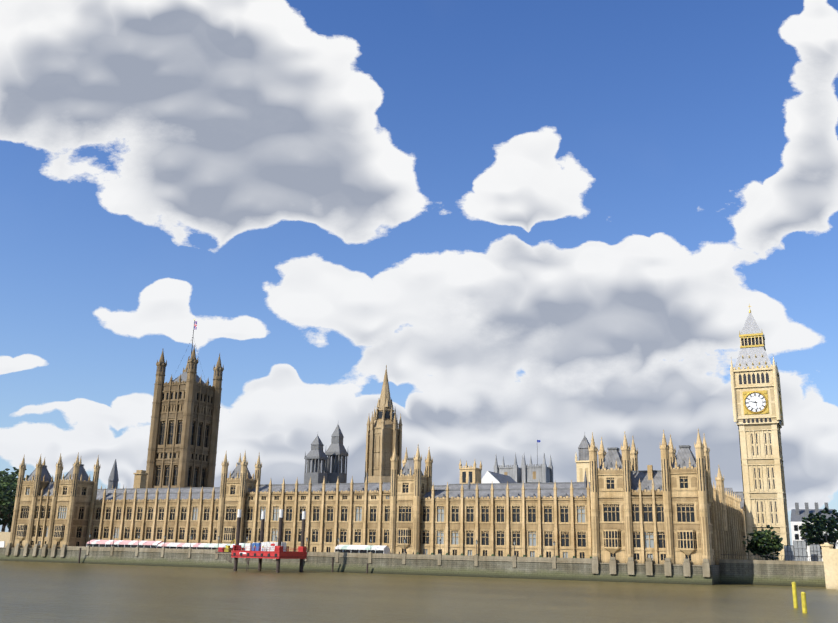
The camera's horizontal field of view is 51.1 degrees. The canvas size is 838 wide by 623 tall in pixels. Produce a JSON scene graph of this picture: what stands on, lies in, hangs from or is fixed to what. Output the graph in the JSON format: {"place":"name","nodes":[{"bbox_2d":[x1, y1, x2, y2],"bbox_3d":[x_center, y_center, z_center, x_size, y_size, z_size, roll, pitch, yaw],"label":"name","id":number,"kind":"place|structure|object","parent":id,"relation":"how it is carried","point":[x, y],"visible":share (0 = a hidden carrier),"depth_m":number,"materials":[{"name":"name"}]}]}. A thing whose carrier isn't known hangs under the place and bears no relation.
{"place":"outdoors","nodes":[
{"label":"outdoors","id":0,"kind":"place"},
{"bbox_2d":[0,543,825,586],"bbox_3d":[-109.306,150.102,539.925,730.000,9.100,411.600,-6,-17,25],"label":"embankment wall","id":1,"kind":"structure","parent":0,"point":[773,572],"depth_m":261.69,"materials":[{"name":"stone"}]},
{"bbox_2d":[0,477,11,520],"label":"plane tree","id":2,"kind":"object","parent":1,"relation":"on","point":[4,498],"visible":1,"depth_m":380.32,"materials":[{"name":"green plant"}]},
{"bbox_2d":[0,468,16,524],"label":"plane tree","id":3,"kind":"object","parent":1,"relation":"on","point":[11,487],"visible":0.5,"depth_m":397.53,"materials":[{"name":"green plant"}]},
{"bbox_2d":[0,467,18,531],"bbox_3d":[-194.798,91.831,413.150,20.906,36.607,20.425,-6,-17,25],"label":"plane tree","id":4,"kind":"object","parent":1,"relation":"on","point":[10,515],"visible":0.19,"depth_m":412.45,"materials":[{"name":"green plant"}]},
{"bbox_2d":[0,468,28,531],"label":"plane tree","id":5,"kind":"object","parent":1,"relation":"on","point":[9,530],"depth_m":443.51,"materials":[{"name":"green plant"}]},
{"bbox_2d":[146,319,223,487],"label":"square tower","id":6,"kind":"structure","parent":1,"relation":"on","point":[183,437],"depth_m":431.03,"materials":[{"name":"stone"}]},
{"bbox_2d":[86,534,591,557],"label":"terrace marquees","id":7,"kind":"object","parent":1,"relation":"on","point":[215,546],"visible":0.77,"depth_m":309.52,"materials":[{"name":"white fabric"}]},
{"bbox_2d":[96,482,589,499],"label":"roof","id":8,"kind":"structure","parent":1,"relation":"on","point":[100,492],"depth_m":305.33,"materials":[{"name":"metal"}]},
{"bbox_2d":[101,425,589,490],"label":"background towers","id":9,"kind":"structure","parent":8,"relation":"on","point":[315,457],"depth_m":354.88,"materials":[{"name":"stone"}]},
{"bbox_2d":[364,365,401,482],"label":"central tower","id":10,"kind":"structure","parent":8,"relation":"on","point":[383,436],"depth_m":362.94,"materials":[{"name":"stone"}]},
{"bbox_2d":[9,429,748,564],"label":"palace building","id":11,"kind":"structure","parent":1,"relation":"on","point":[678,508],"depth_m":284.38,"materials":[{"name":"stone"}]},
{"bbox_2d":[730,304,789,560],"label":"clock tower","id":12,"kind":"structure","parent":1,"relation":"on","point":[756,398],"depth_m":320.39,"materials":[{"name":"stone"}]},
{"bbox_2d":[742,525,783,559],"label":"tree","id":13,"kind":"object","parent":1,"relation":"on","point":[769,539],"visible":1,"depth_m":274.23,"materials":[{"name":"green plant"}]},
{"bbox_2d":[798,513,835,548],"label":"street tree","id":14,"kind":"object","parent":1,"relation":"on","point":[801,535],"visible":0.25,"depth_m":374.51,"materials":[{"name":"green plant"}]},
{"bbox_2d":[799,507,837,543],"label":"street tree","id":15,"kind":"object","parent":1,"relation":"on","point":[817,525],"visible":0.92,"depth_m":328.75,"materials":[{"name":"green plant"}]},
{"bbox_2d":[826,509,837,543],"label":"street tree","id":16,"kind":"object","parent":1,"relation":"on","point":[835,514],"visible":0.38,"depth_m":349.83,"materials":[{"name":"green plant"}]},
{"bbox_2d":[0,560,837,622],"bbox_3d":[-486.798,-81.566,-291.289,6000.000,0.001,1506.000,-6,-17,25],"label":"river","id":17,"kind":"structure","parent":0,"point":[44,592],"depth_m":137.91,"materials":[{"name":"brown liquid"}]},
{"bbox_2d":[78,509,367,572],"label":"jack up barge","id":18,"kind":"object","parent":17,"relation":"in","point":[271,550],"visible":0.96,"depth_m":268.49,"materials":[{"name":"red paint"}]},
{"bbox_2d":[0,0,837,544],"label":"sky","id":19,"kind":"structure","parent":0,"point":[556,223],"materials":[{"name":"blue"}]},
{"bbox_2d":[481,440,732,491],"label":"background buildings","id":20,"kind":"structure","parent":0,"point":[530,473],"depth_m":582.13,"materials":[{"name":"stone"}]},
{"label":"ground surface","id":21,"kind":"structure","parent":0,"visible":0},
{"bbox_2d":[0,503,837,612],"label":"buildings","id":22,"kind":"structure","parent":21,"relation":"on","point":[798,549],"depth_m":246.03,"materials":[{"name":"white paint"}]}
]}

